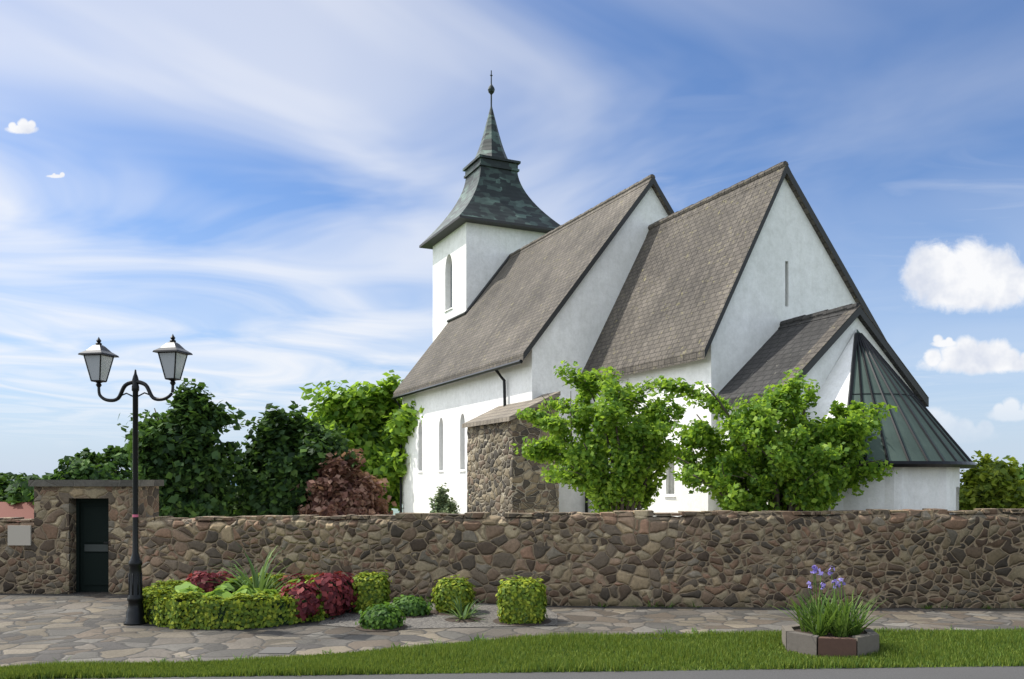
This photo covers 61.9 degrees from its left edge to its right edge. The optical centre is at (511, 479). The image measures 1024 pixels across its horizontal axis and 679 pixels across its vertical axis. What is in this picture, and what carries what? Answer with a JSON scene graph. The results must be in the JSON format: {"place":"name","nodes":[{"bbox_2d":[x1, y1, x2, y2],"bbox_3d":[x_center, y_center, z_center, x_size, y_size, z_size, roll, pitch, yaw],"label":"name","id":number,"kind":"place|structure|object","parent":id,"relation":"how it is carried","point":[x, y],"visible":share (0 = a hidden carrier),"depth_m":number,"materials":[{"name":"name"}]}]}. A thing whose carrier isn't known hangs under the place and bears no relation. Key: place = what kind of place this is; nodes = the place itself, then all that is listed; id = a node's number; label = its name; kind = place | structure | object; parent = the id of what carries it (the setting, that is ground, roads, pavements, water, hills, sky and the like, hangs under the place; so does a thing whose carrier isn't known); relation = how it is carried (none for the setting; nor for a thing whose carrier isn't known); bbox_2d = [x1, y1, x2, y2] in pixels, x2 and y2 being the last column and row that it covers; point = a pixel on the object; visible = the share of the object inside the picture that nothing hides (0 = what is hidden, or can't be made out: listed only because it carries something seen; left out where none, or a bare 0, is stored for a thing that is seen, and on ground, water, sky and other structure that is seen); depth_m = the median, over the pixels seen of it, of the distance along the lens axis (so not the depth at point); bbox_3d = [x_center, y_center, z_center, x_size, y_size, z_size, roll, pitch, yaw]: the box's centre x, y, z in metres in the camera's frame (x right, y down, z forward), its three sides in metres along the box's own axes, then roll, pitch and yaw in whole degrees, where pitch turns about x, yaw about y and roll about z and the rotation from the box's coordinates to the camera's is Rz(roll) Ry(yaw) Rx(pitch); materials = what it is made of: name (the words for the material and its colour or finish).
{"place":"outdoors","nodes":[
{"label":"outdoors","id":0,"kind":"place"},
{"bbox_2d":[392,505,402,514],"bbox_3d":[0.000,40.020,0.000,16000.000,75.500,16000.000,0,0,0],"label":"terrain ground","id":1,"kind":"structure","parent":0,"point":[395,511],"depth_m":1431.28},
{"bbox_2d":[0,502,33,521],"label":"roof","id":2,"kind":"structure","parent":1,"relation":"on","point":[25,510],"depth_m":90.84,"materials":[{"name":"pink"}]},
{"bbox_2d":[0,473,42,500],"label":"tree","id":3,"kind":"object","parent":1,"relation":"on","point":[4,482],"visible":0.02,"depth_m":99.25,"materials":[{"name":"green plant"}]},
{"bbox_2d":[0,472,42,480],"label":"tree","id":4,"kind":"object","parent":1,"relation":"on","point":[8,475],"depth_m":105.31,"materials":[{"name":"green plant"}]},
{"bbox_2d":[0,472,52,504],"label":"tree","id":5,"kind":"object","parent":1,"relation":"on","point":[22,491],"visible":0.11,"depth_m":93.02,"materials":[{"name":"green plant"}]},
{"bbox_2d":[30,445,132,504],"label":"tree","id":6,"kind":"object","parent":1,"relation":"on","point":[85,464],"depth_m":80.18,"materials":[{"name":"green plant"}]},
{"bbox_2d":[34,486,158,593],"bbox_3d":[-8.348,1.340,17.210,2.106,2.420,1.019,0,0,0],"label":"gateway","id":7,"kind":"object","parent":1,"relation":"on","point":[54,539],"visible":0.64,"depth_m":16.76,"materials":[{"name":"brown stone"}]},
{"bbox_2d":[76,498,108,591],"bbox_3d":[-8.289,1.305,17.039,0.804,1.890,0.187,0,0,0],"label":"gate door","id":8,"kind":"structure","parent":7,"relation":"in","point":[92,544],"depth_m":17.03,"materials":[{"name":"black metal"}]},
{"bbox_2d":[28,480,163,485],"bbox_3d":[-8.348,0.065,17.210,2.252,0.130,1.165,0,0,0],"label":"gateway coping","id":9,"kind":"object","parent":7,"relation":"on","point":[93,482],"visible":0.86,"depth_m":16.68,"materials":[{"name":"grey stone"}]},
{"bbox_2d":[117,378,246,520],"bbox_3d":[-9.618,-0.036,24.839,3.819,5.792,3.466,0,0,0],"label":"tree","id":10,"kind":"object","parent":1,"relation":"on","point":[172,443],"depth_m":23.92,"materials":[{"name":"green plant"}]},
{"bbox_2d":[142,572,333,629],"bbox_3d":[-4.555,2.001,14.420,3.354,0.630,3.436,0,0,0],"label":"hedge","id":11,"kind":"object","parent":1,"relation":"on","point":[233,604],"depth_m":12.94,"materials":[{"name":"green plant"}]},
{"bbox_2d":[223,450,340,516],"bbox_3d":[-6.999,0.566,27.299,5.233,4.014,3.676,0,0,-25],"label":"tree","id":12,"kind":"object","parent":1,"relation":"on","point":[229,514],"depth_m":26.47,"materials":[{"name":"green plant"}]},
{"bbox_2d":[225,401,358,516],"bbox_3d":[-6.687,0.194,26.510,4.024,5.332,3.631,0,0,0],"label":"tree","id":13,"kind":"object","parent":1,"relation":"on","point":[284,453],"depth_m":25.43,"materials":[{"name":"green plant"}]},
{"bbox_2d":[290,447,396,519],"bbox_3d":[-5.237,0.924,26.134,3.544,3.872,3.170,0,0,0],"label":"shrub","id":14,"kind":"object","parent":1,"relation":"on","point":[355,489],"depth_m":25.33,"materials":[{"name":"brown plant"}]},
{"bbox_2d":[299,370,423,514],"bbox_3d":[-6.221,-0.914,37.109,9.492,7.548,7.966,0,0,0],"label":"tree","id":15,"kind":"object","parent":1,"relation":"on","point":[376,422],"depth_m":35.98,"materials":[{"name":"green plant"}]},
{"bbox_2d":[351,569,391,612],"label":"bush","id":16,"kind":"object","parent":1,"relation":"on","point":[369,590],"depth_m":14.28,"materials":[{"name":"green plant"}]},
{"bbox_2d":[355,602,405,629],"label":"low shrub","id":17,"kind":"object","parent":1,"relation":"on","point":[374,617],"depth_m":12.77,"materials":[{"name":"green plant"}]},
{"bbox_2d":[387,594,432,615],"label":"low shrub","id":18,"kind":"object","parent":1,"relation":"on","point":[412,605],"depth_m":13.96,"materials":[{"name":"green plant"}]},
{"bbox_2d":[428,483,462,513],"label":"shrub","id":19,"kind":"object","parent":1,"relation":"on","point":[442,503],"depth_m":25.81,"materials":[{"name":"green plant"}]},
{"bbox_2d":[495,575,547,623],"bbox_3d":[0.157,1.926,13.495,0.834,0.813,0.827,0,0,0],"label":"bush","id":20,"kind":"object","parent":1,"relation":"on","point":[521,600],"depth_m":13.18,"materials":[{"name":"green plant"}]},
{"bbox_2d":[138,509,1023,607],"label":"wall","id":21,"kind":"structure","parent":1,"relation":"on","point":[905,560],"depth_m":15.10,"materials":[{"name":"stone"}]},
{"bbox_2d":[0,508,1023,520],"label":"wall capstones","id":22,"kind":"object","parent":21,"relation":"on","point":[622,513],"depth_m":15.28,"materials":[{"name":"stone"}]},
{"bbox_2d":[509,360,686,513],"bbox_3d":[1.833,0.160,18.480,3.793,5.430,3.567,0,0,0],"label":"tree","id":23,"kind":"object","parent":1,"relation":"on","point":[649,426],"depth_m":17.76,"materials":[{"name":"green plant"}]},
{"bbox_2d":[391,70,976,516],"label":"church","id":24,"kind":"structure","parent":1,"relation":"on","point":[747,288],"depth_m":23.86,"materials":[{"name":"paint"}]},
{"bbox_2d":[451,262,451,306],"bbox_3d":[-2.463,-8.515,36.783,0.070,2.390,0.890,0,0,-25],"label":"window pane","id":25,"kind":"structure","parent":24,"relation":"in","point":[451,262],"depth_m":37.05,"materials":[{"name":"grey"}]},
{"bbox_2d":[642,367,896,511],"bbox_3d":[5.005,0.361,16.823,4.936,5.018,3.404,0,0,0],"label":"tree","id":26,"kind":"object","parent":1,"relation":"on","point":[735,460],"depth_m":16.28,"materials":[{"name":"green plant"}]},
{"bbox_2d":[959,450,1023,509],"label":"tree","id":27,"kind":"object","parent":1,"relation":"on","point":[995,483],"depth_m":21.02,"materials":[{"name":"green plant"}]},
{"bbox_2d":[1015,463,1023,479],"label":"tree","id":28,"kind":"object","parent":1,"relation":"on","point":[1021,475],"depth_m":23.55,"materials":[{"name":"green plant"}]},
{"label":"yard grass","id":29,"kind":"object","parent":1,"relation":"on","visible":0},
{"bbox_2d":[0,521,33,593],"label":"wall","id":30,"kind":"structure","parent":29,"relation":"on","point":[16,569],"depth_m":16.82,"materials":[{"name":"stone"}]},
{"bbox_2d":[8,525,31,544],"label":"plaque wall","id":31,"kind":"structure","parent":30,"relation":"attached to","point":[19,534],"depth_m":16.78,"materials":[{"name":"beige"}]},
{"bbox_2d":[0,626,1023,678],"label":"verge grass","id":32,"kind":"structure","parent":0,"point":[929,648],"depth_m":10.53,"materials":[{"name":"green plant"}]},
{"bbox_2d":[782,624,878,657],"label":"planter stones","id":33,"kind":"object","parent":32,"relation":"on","point":[855,645],"visible":0.67,"depth_m":10.82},
{"bbox_2d":[794,628,864,637],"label":"planter soil","id":34,"kind":"structure","parent":33,"relation":"in","point":[827,635],"depth_m":11.20,"materials":[{"name":"brown soil"}]},
{"bbox_2d":[767,589,839,632],"bbox_3d":[3.951,1.748,11.413,0.940,0.585,0.912,0,0,0],"label":"grass clump","id":35,"kind":"object","parent":34,"relation":"on","point":[802,623],"visible":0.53,"depth_m":11.45,"materials":[{"name":"green plant"}]},
{"bbox_2d":[788,590,846,622],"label":"grass clump","id":36,"kind":"object","parent":34,"relation":"on","point":[809,608],"visible":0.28,"depth_m":11.49,"materials":[{"name":"green plant"}]},
{"bbox_2d":[784,591,854,635],"bbox_3d":[4.045,1.720,11.096,0.858,0.639,0.961,0,0,0],"label":"grass clump","id":37,"kind":"object","parent":34,"relation":"on","point":[819,629],"visible":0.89,"depth_m":11.07,"materials":[{"name":"green plant"}]},
{"bbox_2d":[809,570,841,627],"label":"flower stems","id":38,"kind":"object","parent":34,"relation":"on","point":[822,596],"visible":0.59,"depth_m":11.33,"materials":[{"name":"green plant"}]},
{"bbox_2d":[806,565,845,588],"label":"planter flowers","id":39,"kind":"object","parent":38,"relation":"attached to","point":[813,567],"visible":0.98,"depth_m":11.31,"materials":[{"name":"purple plant"}]},
{"bbox_2d":[804,590,858,632],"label":"grass clump","id":40,"kind":"object","parent":34,"relation":"on","point":[828,616],"visible":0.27,"depth_m":11.23,"materials":[{"name":"green plant"}]},
{"bbox_2d":[803,587,873,636],"bbox_3d":[4.227,1.728,11.122,0.943,0.623,0.922,0,0,18],"label":"grass clump","id":41,"kind":"object","parent":34,"relation":"on","point":[836,630],"visible":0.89,"depth_m":10.97,"materials":[{"name":"green plant"}]},
{"bbox_2d":[809,590,879,623],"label":"grass clump","id":42,"kind":"object","parent":34,"relation":"on","point":[847,608],"visible":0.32,"depth_m":11.34,"materials":[{"name":"green plant"}]},
{"bbox_2d":[823,591,887,635],"bbox_3d":[4.434,1.724,11.066,1.002,0.632,0.929,0,0,0],"label":"grass clump","id":43,"kind":"object","parent":34,"relation":"on","point":[857,630],"visible":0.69,"depth_m":11.05,"materials":[{"name":"green plant"}]},
{"bbox_2d":[0,592,1023,666],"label":"paving","id":44,"kind":"structure","parent":0,"point":[71,627],"depth_m":12.86,"materials":[{"name":"grey stone"}]},
{"bbox_2d":[78,334,192,625],"bbox_3d":[-5.860,0.000,13.280,1.720,4.500,0.420,0,0,12],"label":"lamp post","id":45,"kind":"object","parent":44,"relation":"on","point":[173,354],"visible":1,"depth_m":13.24,"materials":[{"name":"black metal"}]},
{"bbox_2d":[258,647,296,653],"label":"stone slab","id":46,"kind":"structure","parent":44,"relation":"on","point":[277,650],"depth_m":11.17,"materials":[{"name":"grey stone"}]},
{"bbox_2d":[318,601,557,628],"bbox_3d":[-1.175,2.234,14.335,3.850,0.001,3.170,0,0,0],"label":"gravel bed","id":47,"kind":"object","parent":44,"relation":"on","point":[431,621],"visible":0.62,"depth_m":13.55,"materials":[{"name":"grey gravel"}]},
{"bbox_2d":[302,572,350,618],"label":"bed plant","id":48,"kind":"object","parent":47,"relation":"on","point":[329,599],"depth_m":13.71,"materials":[{"name":"red plant"}]},
{"bbox_2d":[328,571,358,612],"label":"bed plant","id":49,"kind":"object","parent":47,"relation":"on","point":[343,577],"depth_m":14.26,"materials":[{"name":"red plant"}]},
{"bbox_2d":[346,609,550,630],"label":"garden bed soil","id":50,"kind":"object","parent":44,"relation":"on","point":[453,619],"visible":0.43,"depth_m":13.46,"materials":[{"name":"brown soil"}]},
{"bbox_2d":[436,593,486,621],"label":"grass clump","id":51,"kind":"object","parent":50,"relation":"on","point":[460,615],"visible":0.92,"depth_m":13.68,"materials":[{"name":"green plant"}]},
{"bbox_2d":[430,574,475,612],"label":"bush","id":52,"kind":"object","parent":44,"relation":"on","point":[461,588],"depth_m":14.21,"materials":[{"name":"green plant"}]},
{"bbox_2d":[469,633,486,640],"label":"tuft","id":53,"kind":"object","parent":44,"relation":"on","point":[477,638],"visible":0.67,"depth_m":11.92,"materials":[{"name":"green plant"}]},
{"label":"bed soil","id":54,"kind":"structure","parent":44,"relation":"on","visible":0},
{"bbox_2d":[174,581,204,592],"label":"hosta leaves","id":55,"kind":"object","parent":54,"relation":"on","point":[186,584],"visible":0.3,"depth_m":14.42,"materials":[{"name":"green plant"}]},
{"bbox_2d":[179,587,205,597],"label":"hosta leaves","id":56,"kind":"object","parent":54,"relation":"on","point":[187,589],"visible":0.11,"depth_m":13.83,"materials":[{"name":"green plant"}]},
{"bbox_2d":[183,568,218,592],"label":"bed plant","id":57,"kind":"object","parent":54,"relation":"on","point":[200,580],"depth_m":14.98,"materials":[{"name":"red plant"}]},
{"bbox_2d":[205,587,232,598],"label":"hosta leaves","id":58,"kind":"object","parent":54,"relation":"on","point":[221,592],"visible":0.28,"depth_m":13.59,"materials":[{"name":"green plant"}]},
{"bbox_2d":[216,571,236,593],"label":"bed plant","id":59,"kind":"object","parent":54,"relation":"on","point":[221,579],"visible":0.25,"depth_m":15.26,"materials":[{"name":"red plant"}]},
{"bbox_2d":[214,578,242,590],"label":"hosta leaves","id":60,"kind":"object","parent":54,"relation":"on","point":[233,584],"visible":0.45,"depth_m":15.08,"materials":[{"name":"green plant"}]},
{"bbox_2d":[232,585,260,594],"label":"hosta leaves","id":61,"kind":"object","parent":54,"relation":"on","point":[246,589],"visible":0.34,"depth_m":14.04,"materials":[{"name":"green plant"}]},
{"bbox_2d":[198,544,309,591],"bbox_3d":[-4.243,1.763,14.685,2.134,1.334,2.210,0,0,0],"label":"spiky plant","id":62,"kind":"object","parent":54,"relation":"on","point":[261,583],"visible":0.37,"depth_m":14.73,"materials":[{"name":"green plant"}]},
{"bbox_2d":[259,589,278,595],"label":"hosta leaves","id":63,"kind":"object","parent":54,"relation":"on","point":[270,591],"visible":0.22,"depth_m":13.80,"materials":[{"name":"green plant"}]},
{"bbox_2d":[277,579,300,591],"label":"hosta leaves","id":64,"kind":"object","parent":54,"relation":"on","point":[292,581],"visible":0.18,"depth_m":14.93,"materials":[{"name":"green plant"}]},
{"bbox_2d":[276,572,309,588],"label":"bed plant","id":65,"kind":"object","parent":54,"relation":"on","point":[295,575],"visible":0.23,"depth_m":15.20,"materials":[{"name":"red plant"}]},
{"bbox_2d":[279,580,323,620],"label":"bed plant","id":66,"kind":"object","parent":54,"relation":"on","point":[312,604],"depth_m":13.34,"materials":[{"name":"red plant"}]},
{"bbox_2d":[0,0,1023,484],"label":"sky","id":67,"kind":"structure","parent":0,"point":[258,185],"materials":[{"name":"blue"}]},
{"bbox_2d":[54,666,1023,678],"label":"road","id":68,"kind":"structure","parent":0,"point":[1001,672],"depth_m":9.80,"materials":[{"name":"grey asphalt"}]}
]}

